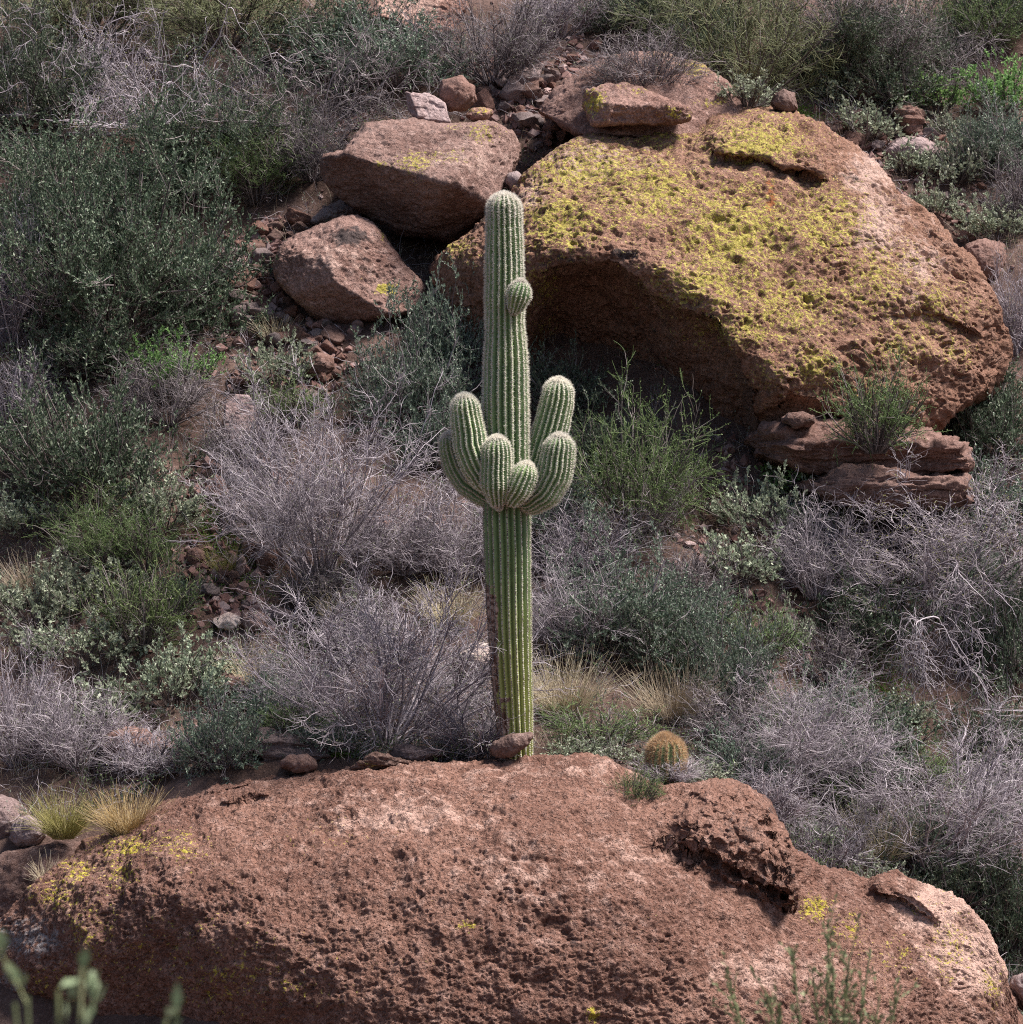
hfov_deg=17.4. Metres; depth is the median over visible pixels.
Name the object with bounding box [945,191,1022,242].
silver shrub
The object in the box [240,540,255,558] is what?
stacked rock
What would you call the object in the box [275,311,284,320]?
loose stone
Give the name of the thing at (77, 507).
grass clump
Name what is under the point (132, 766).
dry bush
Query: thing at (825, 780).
bluegrey shrub
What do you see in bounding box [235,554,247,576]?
gray upright stone
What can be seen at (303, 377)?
loose stone
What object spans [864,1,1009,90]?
tangled bush
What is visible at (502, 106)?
loose stone
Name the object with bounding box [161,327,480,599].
dry bush
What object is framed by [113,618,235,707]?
silver shrub
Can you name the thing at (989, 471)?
silver shrub
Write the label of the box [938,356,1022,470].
leafy shrub
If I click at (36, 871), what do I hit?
grass clump
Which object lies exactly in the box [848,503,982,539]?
bluegrey shrub
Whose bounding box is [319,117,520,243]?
overhanging boulder
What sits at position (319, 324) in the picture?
loose stone
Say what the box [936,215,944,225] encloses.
loose stone
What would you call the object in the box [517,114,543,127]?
loose stone
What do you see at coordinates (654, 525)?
tangled bush
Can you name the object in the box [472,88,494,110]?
loose stone
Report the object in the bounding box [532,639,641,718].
grass clump
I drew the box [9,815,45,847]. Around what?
round gray rock
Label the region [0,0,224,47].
wispy shrub
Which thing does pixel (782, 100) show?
perched rock
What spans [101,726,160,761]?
pink outcrop
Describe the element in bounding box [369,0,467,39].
ridge top boulder
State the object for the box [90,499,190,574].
fine leaf shrub
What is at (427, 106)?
tilted slab
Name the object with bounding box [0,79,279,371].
leafy shrub
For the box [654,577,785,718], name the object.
bluegrey shrub
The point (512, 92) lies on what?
loose stone
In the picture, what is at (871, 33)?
leafy shrub
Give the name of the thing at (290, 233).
loose stone
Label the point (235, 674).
grass clump
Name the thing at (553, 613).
dry bush
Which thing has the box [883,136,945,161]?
lilac outcrop
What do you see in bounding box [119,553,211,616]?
leafy shrub
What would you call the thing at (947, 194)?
loose stone
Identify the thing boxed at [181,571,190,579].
loose stone
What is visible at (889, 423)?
fine leaf shrub
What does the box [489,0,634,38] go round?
dry bush
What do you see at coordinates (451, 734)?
dry bush
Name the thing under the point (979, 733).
leafy shrub
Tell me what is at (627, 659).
leafy shrub
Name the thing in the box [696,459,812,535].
silver shrub
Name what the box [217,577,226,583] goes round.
loose stone
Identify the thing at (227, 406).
upright slab
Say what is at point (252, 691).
bluegrey shrub
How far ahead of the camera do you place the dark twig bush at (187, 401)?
35.43 m
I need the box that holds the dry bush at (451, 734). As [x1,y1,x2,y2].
[399,678,560,761]
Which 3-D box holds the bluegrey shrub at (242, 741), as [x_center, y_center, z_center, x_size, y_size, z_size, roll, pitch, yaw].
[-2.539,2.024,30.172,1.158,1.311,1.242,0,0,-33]
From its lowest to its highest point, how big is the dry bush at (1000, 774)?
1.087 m
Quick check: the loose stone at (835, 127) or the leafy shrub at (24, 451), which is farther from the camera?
the loose stone at (835, 127)
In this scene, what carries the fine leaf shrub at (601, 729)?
on the ground at (42, 1011)
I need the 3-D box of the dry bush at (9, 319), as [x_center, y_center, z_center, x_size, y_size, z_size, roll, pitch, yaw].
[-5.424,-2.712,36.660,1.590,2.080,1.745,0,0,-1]
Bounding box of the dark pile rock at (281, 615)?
[266,606,295,625]
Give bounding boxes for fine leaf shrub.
[20,470,209,575]
[63,533,216,663]
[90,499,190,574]
[195,92,330,206]
[234,687,342,735]
[243,369,348,425]
[533,691,675,752]
[566,341,730,555]
[603,756,667,806]
[708,584,813,664]
[728,674,849,750]
[806,340,951,469]
[887,735,983,796]
[901,774,1018,856]
[910,0,1022,58]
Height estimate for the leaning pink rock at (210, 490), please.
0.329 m
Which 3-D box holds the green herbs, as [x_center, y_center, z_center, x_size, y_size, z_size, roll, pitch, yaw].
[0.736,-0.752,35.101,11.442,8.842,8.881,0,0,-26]
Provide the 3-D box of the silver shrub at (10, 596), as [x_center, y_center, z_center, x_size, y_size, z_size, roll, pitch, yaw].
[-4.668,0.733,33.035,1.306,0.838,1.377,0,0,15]
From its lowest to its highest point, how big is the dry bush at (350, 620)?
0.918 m
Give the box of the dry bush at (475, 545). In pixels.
[376,474,544,586]
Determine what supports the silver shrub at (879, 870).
on the ground at (42, 1011)
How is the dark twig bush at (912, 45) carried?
on the ground at (42, 1011)
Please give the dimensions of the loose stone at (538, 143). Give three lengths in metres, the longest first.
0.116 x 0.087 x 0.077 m
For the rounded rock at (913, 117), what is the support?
on the ground at (42, 1011)
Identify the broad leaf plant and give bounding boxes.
[0,929,182,1023]
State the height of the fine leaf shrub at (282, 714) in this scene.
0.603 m
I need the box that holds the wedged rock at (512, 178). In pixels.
[505,171,520,190]
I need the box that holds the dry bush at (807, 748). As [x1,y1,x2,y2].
[673,632,939,801]
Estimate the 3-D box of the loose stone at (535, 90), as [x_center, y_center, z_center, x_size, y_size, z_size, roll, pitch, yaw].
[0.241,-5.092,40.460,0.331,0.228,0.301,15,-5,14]
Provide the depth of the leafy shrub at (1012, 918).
31.00 m
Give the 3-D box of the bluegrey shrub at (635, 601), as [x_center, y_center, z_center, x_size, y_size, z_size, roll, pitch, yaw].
[0.938,0.827,32.384,2.108,2.014,1.829,0,0,-6]
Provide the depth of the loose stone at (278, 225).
38.44 m
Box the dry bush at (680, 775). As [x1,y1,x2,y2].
[613,751,716,782]
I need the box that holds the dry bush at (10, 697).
[0,608,98,774]
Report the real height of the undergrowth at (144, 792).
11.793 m
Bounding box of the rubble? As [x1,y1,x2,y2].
[85,33,1005,768]
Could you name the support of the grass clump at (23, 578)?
on the ground at (42, 1011)
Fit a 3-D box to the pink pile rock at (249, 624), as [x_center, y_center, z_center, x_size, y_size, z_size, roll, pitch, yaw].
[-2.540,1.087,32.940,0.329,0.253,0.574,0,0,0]
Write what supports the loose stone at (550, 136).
on the ground at (42, 1011)
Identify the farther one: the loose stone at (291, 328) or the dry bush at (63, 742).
the loose stone at (291, 328)
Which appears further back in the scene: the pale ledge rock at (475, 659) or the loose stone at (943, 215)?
the loose stone at (943, 215)
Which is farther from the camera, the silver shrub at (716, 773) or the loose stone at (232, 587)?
the loose stone at (232, 587)
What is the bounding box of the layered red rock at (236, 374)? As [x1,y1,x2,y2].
[227,364,266,385]
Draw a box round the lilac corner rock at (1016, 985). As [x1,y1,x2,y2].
[1009,973,1022,1010]
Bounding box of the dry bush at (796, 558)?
[741,470,893,604]
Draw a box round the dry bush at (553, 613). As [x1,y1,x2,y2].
[487,536,644,662]
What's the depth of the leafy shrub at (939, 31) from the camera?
42.38 m
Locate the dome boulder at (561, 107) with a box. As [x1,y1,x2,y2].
[538,51,748,137]
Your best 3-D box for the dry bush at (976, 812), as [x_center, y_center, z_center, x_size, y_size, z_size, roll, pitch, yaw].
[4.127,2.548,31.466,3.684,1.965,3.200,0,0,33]
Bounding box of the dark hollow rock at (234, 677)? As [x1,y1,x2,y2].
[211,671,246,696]
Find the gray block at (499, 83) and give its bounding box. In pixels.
[492,63,544,86]
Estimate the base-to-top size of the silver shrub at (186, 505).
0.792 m
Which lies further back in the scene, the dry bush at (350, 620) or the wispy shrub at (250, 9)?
the wispy shrub at (250, 9)
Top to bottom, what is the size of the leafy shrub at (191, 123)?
2.354 m
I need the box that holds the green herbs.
[0,99,1016,826]
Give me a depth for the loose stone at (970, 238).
39.39 m
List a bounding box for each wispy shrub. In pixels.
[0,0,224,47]
[61,0,357,64]
[604,0,811,41]
[617,0,888,102]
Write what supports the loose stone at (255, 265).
on the ground at (42, 1011)
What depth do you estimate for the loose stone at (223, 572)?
33.45 m
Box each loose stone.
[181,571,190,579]
[199,583,220,596]
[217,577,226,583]
[218,565,234,576]
[220,246,240,258]
[225,579,231,585]
[226,304,246,316]
[227,570,240,581]
[228,280,243,292]
[229,289,248,301]
[229,583,237,592]
[230,312,254,327]
[234,240,247,252]
[234,272,256,287]
[237,595,244,601]
[240,301,259,314]
[244,282,253,291]
[246,243,264,253]
[247,263,266,270]
[247,271,261,278]
[249,308,271,321]
[250,220,269,234]
[252,248,273,262]
[259,260,272,272]
[260,235,270,243]
[262,270,272,279]
[263,332,285,349]
[265,305,277,321]
[267,221,283,229]
[267,228,286,240]
[267,254,275,259]
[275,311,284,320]
[278,331,290,343]
[282,296,296,306]
[282,305,297,317]
[284,208,311,224]
[284,323,305,338]
[286,231,294,237]
[291,221,308,232]
[292,370,309,384]
[294,313,304,319]
[295,331,309,339]
[300,338,317,345]
[307,345,323,353]
[310,328,322,335]
[312,320,322,328]
[314,335,323,341]
[315,372,333,382]
[320,324,344,345]
[321,339,337,353]
[322,320,331,327]
[331,367,341,378]
[334,353,344,361]
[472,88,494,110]
[475,86,491,93]
[497,102,511,111]
[499,79,523,101]
[512,105,525,112]
[512,111,533,129]
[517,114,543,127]
[521,84,543,98]
[525,80,538,85]
[526,95,537,103]
[530,124,539,129]
[533,95,547,104]
[533,141,542,148]
[539,77,544,84]
[540,74,554,84]
[542,119,558,133]
[543,69,559,81]
[545,131,554,140]
[548,82,555,88]
[556,130,568,141]
[566,54,578,60]
[588,40,601,49]
[830,123,842,134]
[832,120,849,130]
[851,138,858,145]
[871,140,885,149]
[922,127,939,139]
[932,134,946,143]
[932,211,947,218]
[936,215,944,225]
[941,191,949,200]
[954,203,966,211]
[959,230,976,241]
[976,182,986,188]
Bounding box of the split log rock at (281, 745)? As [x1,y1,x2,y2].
[252,727,329,760]
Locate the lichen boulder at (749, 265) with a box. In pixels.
[428,106,1012,459]
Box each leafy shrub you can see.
[0,0,148,145]
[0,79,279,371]
[0,81,229,222]
[0,131,129,323]
[0,288,180,391]
[0,332,218,522]
[0,397,97,489]
[116,19,339,191]
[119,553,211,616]
[136,166,239,341]
[239,0,426,75]
[527,329,614,430]
[564,0,680,44]
[569,375,671,486]
[598,594,721,691]
[630,0,740,72]
[756,0,946,91]
[794,549,938,672]
[834,673,961,769]
[840,46,956,111]
[880,0,978,85]
[890,836,1022,933]
[913,0,1022,38]
[925,530,1022,693]
[936,661,1022,775]
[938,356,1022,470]
[945,784,1022,975]
[964,360,1022,418]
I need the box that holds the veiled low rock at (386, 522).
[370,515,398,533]
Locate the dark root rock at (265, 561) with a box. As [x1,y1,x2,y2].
[253,541,280,573]
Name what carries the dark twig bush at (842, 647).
on the ground at (42, 1011)
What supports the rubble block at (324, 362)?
on the ground at (42, 1011)
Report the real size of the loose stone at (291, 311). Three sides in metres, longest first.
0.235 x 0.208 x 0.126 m
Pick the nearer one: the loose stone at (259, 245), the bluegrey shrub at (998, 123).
the loose stone at (259, 245)
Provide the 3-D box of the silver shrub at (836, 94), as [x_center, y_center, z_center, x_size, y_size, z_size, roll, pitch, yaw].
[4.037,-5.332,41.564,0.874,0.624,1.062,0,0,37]
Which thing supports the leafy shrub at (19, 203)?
on the ground at (42, 1011)
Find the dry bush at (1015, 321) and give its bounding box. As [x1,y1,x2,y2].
[985,236,1022,359]
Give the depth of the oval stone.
40.00 m
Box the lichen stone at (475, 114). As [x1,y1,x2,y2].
[465,107,493,121]
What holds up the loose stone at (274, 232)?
on the ground at (42, 1011)
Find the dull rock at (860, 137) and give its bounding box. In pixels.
[842,129,865,146]
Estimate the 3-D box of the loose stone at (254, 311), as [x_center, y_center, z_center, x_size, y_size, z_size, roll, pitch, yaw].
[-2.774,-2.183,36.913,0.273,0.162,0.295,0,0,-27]
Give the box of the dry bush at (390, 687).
[203,528,582,761]
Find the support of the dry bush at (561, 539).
on the ground at (42, 1011)
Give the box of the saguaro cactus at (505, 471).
[437,190,577,759]
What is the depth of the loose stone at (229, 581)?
33.41 m
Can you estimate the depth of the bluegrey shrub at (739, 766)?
30.77 m
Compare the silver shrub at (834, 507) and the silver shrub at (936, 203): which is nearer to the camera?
the silver shrub at (834, 507)
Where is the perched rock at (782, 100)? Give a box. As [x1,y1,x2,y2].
[770,89,797,112]
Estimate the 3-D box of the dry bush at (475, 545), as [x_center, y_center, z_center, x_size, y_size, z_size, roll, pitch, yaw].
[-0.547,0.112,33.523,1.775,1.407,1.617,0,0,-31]
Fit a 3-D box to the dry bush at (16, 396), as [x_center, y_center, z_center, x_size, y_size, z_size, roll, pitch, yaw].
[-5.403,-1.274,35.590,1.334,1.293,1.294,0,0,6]
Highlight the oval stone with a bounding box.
[913,187,928,196]
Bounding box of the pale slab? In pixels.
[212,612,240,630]
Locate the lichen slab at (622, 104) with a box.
[582,82,692,127]
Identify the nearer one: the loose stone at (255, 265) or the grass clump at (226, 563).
the grass clump at (226, 563)
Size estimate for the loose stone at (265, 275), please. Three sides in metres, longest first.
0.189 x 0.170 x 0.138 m
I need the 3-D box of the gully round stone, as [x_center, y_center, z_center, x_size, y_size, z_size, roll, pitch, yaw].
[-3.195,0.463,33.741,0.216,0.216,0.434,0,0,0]
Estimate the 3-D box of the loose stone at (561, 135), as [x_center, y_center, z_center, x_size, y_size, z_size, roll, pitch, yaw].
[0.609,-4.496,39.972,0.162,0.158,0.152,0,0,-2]
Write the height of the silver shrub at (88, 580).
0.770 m
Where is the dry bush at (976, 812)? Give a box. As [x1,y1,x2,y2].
[786,683,1022,891]
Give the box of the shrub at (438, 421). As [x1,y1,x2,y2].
[379,363,482,475]
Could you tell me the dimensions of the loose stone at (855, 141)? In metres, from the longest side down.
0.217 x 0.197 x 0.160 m
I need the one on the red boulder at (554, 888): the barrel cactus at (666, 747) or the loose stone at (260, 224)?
the barrel cactus at (666, 747)
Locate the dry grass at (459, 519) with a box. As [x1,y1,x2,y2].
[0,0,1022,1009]
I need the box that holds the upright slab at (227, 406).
[223,394,259,442]
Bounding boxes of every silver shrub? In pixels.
[0,479,79,538]
[0,545,104,628]
[0,593,158,670]
[28,538,138,616]
[50,666,167,727]
[100,457,214,532]
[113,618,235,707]
[170,631,247,684]
[231,324,316,392]
[324,575,385,623]
[539,733,604,755]
[590,734,646,764]
[684,756,738,782]
[690,518,789,583]
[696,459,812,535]
[713,67,783,107]
[762,589,816,652]
[773,472,845,535]
[789,800,852,851]
[800,60,870,106]
[809,496,870,519]
[828,93,908,140]
[848,849,908,878]
[860,685,945,726]
[875,132,950,175]
[907,168,974,215]
[921,130,996,183]
[923,100,972,136]
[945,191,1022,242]
[970,447,1007,490]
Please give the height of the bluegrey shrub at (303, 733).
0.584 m
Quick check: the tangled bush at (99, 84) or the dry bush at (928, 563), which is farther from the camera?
the tangled bush at (99, 84)
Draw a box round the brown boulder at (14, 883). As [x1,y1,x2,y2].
[0,841,80,916]
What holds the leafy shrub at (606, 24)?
on the ground at (42, 1011)
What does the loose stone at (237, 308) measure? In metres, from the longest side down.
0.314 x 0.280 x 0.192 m
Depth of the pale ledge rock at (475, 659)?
31.87 m
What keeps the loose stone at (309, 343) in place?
on the ground at (42, 1011)
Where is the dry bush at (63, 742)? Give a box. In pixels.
[0,659,163,780]
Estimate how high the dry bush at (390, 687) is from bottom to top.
2.170 m
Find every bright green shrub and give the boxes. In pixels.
[117,325,229,390]
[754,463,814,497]
[808,771,879,820]
[888,66,975,115]
[945,47,1022,114]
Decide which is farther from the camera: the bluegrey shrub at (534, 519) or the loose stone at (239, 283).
the loose stone at (239, 283)
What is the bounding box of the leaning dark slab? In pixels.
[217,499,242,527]
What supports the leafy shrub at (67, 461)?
on the ground at (42, 1011)
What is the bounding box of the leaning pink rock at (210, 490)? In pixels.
[204,474,227,502]
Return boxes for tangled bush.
[0,0,187,123]
[0,0,343,136]
[154,0,468,133]
[539,441,704,548]
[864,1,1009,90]
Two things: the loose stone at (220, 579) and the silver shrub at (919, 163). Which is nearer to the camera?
the loose stone at (220, 579)
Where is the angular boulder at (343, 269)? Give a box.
[271,214,426,323]
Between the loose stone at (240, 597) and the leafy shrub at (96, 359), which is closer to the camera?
the loose stone at (240, 597)
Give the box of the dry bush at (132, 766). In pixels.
[61,706,226,787]
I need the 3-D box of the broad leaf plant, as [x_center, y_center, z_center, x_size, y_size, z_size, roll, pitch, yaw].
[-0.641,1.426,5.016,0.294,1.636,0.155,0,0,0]
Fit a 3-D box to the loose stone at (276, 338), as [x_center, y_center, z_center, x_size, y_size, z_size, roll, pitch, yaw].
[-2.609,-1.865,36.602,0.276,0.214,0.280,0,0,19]
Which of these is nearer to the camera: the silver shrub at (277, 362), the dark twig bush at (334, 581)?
the dark twig bush at (334, 581)
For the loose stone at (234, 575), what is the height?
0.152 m
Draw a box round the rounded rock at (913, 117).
[892,103,928,134]
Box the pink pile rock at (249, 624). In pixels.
[240,609,269,631]
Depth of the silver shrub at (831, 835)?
30.69 m
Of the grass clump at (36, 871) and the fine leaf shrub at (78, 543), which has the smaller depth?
the grass clump at (36, 871)
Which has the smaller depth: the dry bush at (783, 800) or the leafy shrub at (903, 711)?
the dry bush at (783, 800)
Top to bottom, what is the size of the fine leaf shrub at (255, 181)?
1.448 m
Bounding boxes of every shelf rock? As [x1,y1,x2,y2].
[744,415,974,475]
[788,463,974,512]
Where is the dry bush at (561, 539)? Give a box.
[531,488,673,589]
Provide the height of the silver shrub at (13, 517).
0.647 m
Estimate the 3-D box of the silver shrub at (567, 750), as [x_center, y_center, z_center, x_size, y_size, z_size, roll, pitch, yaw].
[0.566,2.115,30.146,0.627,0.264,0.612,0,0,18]
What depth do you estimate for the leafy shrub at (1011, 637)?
34.11 m
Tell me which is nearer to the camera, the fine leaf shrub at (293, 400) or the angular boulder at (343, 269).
the fine leaf shrub at (293, 400)
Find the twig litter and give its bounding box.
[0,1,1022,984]
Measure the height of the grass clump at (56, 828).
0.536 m
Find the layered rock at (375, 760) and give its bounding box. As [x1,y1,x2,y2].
[350,751,412,770]
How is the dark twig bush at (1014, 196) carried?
on the ground at (42, 1011)
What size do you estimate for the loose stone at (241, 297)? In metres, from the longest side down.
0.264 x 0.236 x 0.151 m
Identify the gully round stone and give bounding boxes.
[185,547,204,564]
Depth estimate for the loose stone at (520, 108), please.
40.25 m
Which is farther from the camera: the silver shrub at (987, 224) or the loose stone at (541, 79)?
the loose stone at (541, 79)
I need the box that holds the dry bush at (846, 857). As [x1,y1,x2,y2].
[785,794,904,872]
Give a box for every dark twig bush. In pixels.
[89,322,260,432]
[179,387,304,483]
[240,546,401,610]
[253,84,371,184]
[375,0,580,105]
[566,10,731,97]
[640,531,759,615]
[661,659,790,755]
[759,602,908,699]
[777,0,989,81]
[911,814,1022,902]
[971,141,1022,235]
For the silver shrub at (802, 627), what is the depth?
33.18 m
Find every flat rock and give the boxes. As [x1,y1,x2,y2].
[310,199,363,224]
[389,744,449,761]
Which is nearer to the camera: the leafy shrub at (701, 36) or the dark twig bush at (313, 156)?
the dark twig bush at (313, 156)
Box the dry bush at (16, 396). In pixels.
[0,336,67,425]
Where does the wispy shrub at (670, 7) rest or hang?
on the ground at (42, 1011)
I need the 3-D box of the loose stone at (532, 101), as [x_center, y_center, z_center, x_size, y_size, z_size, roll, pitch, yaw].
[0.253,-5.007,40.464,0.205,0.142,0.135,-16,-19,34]
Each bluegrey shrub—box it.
[151,665,296,786]
[227,643,333,713]
[274,0,480,111]
[280,704,375,761]
[310,278,483,440]
[393,251,485,384]
[465,451,607,561]
[531,494,719,675]
[635,558,748,644]
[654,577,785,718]
[687,705,803,792]
[766,649,901,755]
[792,701,928,817]
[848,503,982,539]
[850,787,954,873]
[916,507,1020,620]
[929,79,1022,184]
[951,86,1022,163]
[964,441,1022,551]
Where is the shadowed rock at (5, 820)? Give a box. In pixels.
[0,794,30,838]
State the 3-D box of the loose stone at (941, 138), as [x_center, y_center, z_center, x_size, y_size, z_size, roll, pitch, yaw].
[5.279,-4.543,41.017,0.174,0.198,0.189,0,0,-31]
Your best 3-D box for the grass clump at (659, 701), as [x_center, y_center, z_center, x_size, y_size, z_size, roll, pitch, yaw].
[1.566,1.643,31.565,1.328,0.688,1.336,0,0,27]
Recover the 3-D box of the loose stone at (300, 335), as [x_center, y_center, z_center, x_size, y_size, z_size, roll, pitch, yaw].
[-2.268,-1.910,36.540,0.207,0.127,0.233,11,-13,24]
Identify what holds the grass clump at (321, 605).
on the ground at (42, 1011)
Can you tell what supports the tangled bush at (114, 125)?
on the ground at (42, 1011)
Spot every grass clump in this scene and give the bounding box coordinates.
[0,549,66,594]
[10,783,109,839]
[22,851,68,881]
[52,487,111,523]
[67,779,179,836]
[190,540,249,572]
[202,633,300,685]
[247,313,308,339]
[294,574,382,623]
[401,571,485,626]
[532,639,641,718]
[602,651,750,722]
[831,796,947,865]
[950,2,1015,39]
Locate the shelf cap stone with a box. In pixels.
[781,411,814,428]
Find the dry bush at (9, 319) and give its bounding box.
[0,170,78,346]
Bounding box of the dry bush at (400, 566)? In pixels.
[324,482,482,575]
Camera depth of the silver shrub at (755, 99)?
38.63 m
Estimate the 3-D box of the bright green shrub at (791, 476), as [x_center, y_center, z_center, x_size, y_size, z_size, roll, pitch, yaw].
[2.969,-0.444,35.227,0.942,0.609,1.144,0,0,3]
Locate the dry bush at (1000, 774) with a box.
[936,739,1022,828]
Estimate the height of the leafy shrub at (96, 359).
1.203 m
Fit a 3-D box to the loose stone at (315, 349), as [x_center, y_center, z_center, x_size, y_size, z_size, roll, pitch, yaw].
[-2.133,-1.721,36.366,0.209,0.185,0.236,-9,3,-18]
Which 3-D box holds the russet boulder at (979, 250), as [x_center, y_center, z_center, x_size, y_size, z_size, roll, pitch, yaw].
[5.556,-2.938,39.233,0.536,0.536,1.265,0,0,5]
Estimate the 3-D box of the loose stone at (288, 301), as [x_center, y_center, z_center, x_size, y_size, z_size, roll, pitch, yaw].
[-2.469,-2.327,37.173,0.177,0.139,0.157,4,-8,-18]
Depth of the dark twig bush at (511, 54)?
40.51 m
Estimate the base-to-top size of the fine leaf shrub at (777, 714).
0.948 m
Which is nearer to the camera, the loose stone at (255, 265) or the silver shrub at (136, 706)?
the silver shrub at (136, 706)
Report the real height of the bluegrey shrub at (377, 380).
2.110 m
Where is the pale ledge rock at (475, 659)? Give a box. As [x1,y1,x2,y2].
[454,642,489,677]
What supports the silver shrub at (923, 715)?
on the ground at (42, 1011)
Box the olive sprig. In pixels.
[710,893,920,1023]
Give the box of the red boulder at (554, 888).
[0,752,1022,1023]
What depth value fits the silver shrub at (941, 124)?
41.16 m
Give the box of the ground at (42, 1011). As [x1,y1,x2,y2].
[0,0,1022,1023]
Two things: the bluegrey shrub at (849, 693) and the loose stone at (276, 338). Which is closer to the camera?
the bluegrey shrub at (849, 693)
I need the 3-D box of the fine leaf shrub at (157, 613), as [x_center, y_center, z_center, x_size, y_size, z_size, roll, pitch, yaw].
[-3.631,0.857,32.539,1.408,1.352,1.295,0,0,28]
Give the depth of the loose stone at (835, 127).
40.76 m
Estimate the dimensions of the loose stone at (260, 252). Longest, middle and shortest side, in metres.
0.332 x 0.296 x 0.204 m
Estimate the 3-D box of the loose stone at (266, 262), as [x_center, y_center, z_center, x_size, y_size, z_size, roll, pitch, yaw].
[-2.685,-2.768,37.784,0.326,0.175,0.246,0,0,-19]
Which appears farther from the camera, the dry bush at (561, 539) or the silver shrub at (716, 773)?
the dry bush at (561, 539)
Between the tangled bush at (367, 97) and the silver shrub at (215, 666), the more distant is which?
the tangled bush at (367, 97)
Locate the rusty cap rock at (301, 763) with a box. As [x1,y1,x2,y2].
[279,753,317,773]
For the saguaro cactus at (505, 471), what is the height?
5.198 m
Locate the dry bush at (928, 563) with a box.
[760,431,1022,626]
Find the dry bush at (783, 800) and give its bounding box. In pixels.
[721,749,837,838]
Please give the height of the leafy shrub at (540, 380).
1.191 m
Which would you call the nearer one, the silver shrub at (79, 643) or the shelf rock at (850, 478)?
the silver shrub at (79, 643)
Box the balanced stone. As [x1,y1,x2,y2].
[489,732,533,758]
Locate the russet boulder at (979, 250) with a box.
[964,238,1006,280]
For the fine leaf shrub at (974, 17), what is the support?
on the ground at (42, 1011)
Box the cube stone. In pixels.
[306,337,319,345]
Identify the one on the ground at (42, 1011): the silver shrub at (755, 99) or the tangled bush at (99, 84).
the tangled bush at (99, 84)
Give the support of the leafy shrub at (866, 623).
on the ground at (42, 1011)
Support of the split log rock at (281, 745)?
on the ground at (42, 1011)
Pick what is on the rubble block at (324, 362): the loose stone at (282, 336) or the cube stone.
the cube stone
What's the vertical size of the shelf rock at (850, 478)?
0.518 m
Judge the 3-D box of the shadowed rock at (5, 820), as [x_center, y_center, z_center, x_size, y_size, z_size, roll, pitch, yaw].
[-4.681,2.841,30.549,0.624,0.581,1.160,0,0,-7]
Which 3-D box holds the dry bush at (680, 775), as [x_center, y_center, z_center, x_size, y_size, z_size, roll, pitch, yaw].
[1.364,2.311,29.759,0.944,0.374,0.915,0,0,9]
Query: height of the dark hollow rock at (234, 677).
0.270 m
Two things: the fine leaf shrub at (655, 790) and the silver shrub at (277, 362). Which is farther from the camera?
the silver shrub at (277, 362)
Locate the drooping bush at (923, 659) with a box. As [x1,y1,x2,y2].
[823,536,1022,712]
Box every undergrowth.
[0,6,1022,1012]
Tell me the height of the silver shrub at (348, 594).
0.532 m
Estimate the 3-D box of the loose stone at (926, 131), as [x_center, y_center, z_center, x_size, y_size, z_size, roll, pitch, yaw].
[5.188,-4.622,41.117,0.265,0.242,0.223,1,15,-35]
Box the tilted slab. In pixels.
[405,91,450,122]
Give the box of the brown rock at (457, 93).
[437,75,476,111]
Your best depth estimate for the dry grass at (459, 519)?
33.95 m
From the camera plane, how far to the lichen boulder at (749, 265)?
35.79 m
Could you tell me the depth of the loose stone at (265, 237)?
38.29 m
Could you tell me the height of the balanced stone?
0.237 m
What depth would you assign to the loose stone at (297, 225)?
38.39 m
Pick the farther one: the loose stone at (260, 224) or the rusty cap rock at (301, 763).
the loose stone at (260, 224)
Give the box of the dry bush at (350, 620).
[280,581,414,665]
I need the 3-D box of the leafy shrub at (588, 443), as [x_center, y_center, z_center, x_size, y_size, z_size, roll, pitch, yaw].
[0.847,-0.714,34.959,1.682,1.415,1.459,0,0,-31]
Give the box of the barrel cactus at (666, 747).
[642,731,688,784]
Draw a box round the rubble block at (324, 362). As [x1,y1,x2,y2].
[304,352,335,378]
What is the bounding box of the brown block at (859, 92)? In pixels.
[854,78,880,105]
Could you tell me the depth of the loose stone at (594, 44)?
41.59 m
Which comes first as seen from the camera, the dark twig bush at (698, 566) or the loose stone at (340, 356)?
the dark twig bush at (698, 566)
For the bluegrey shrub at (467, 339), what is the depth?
36.01 m
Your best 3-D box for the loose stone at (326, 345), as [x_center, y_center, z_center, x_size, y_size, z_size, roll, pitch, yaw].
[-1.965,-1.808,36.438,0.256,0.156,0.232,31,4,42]
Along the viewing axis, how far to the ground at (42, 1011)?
34.79 m
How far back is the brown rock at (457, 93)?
38.61 m
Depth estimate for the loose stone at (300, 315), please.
36.94 m
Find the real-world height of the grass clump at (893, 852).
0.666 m
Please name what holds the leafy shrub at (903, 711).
on the ground at (42, 1011)
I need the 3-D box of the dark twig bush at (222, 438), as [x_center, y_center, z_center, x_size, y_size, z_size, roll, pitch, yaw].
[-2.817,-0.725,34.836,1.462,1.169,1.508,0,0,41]
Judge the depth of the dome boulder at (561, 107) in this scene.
38.60 m
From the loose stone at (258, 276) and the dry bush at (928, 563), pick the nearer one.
the dry bush at (928, 563)
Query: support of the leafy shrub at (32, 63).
on the ground at (42, 1011)

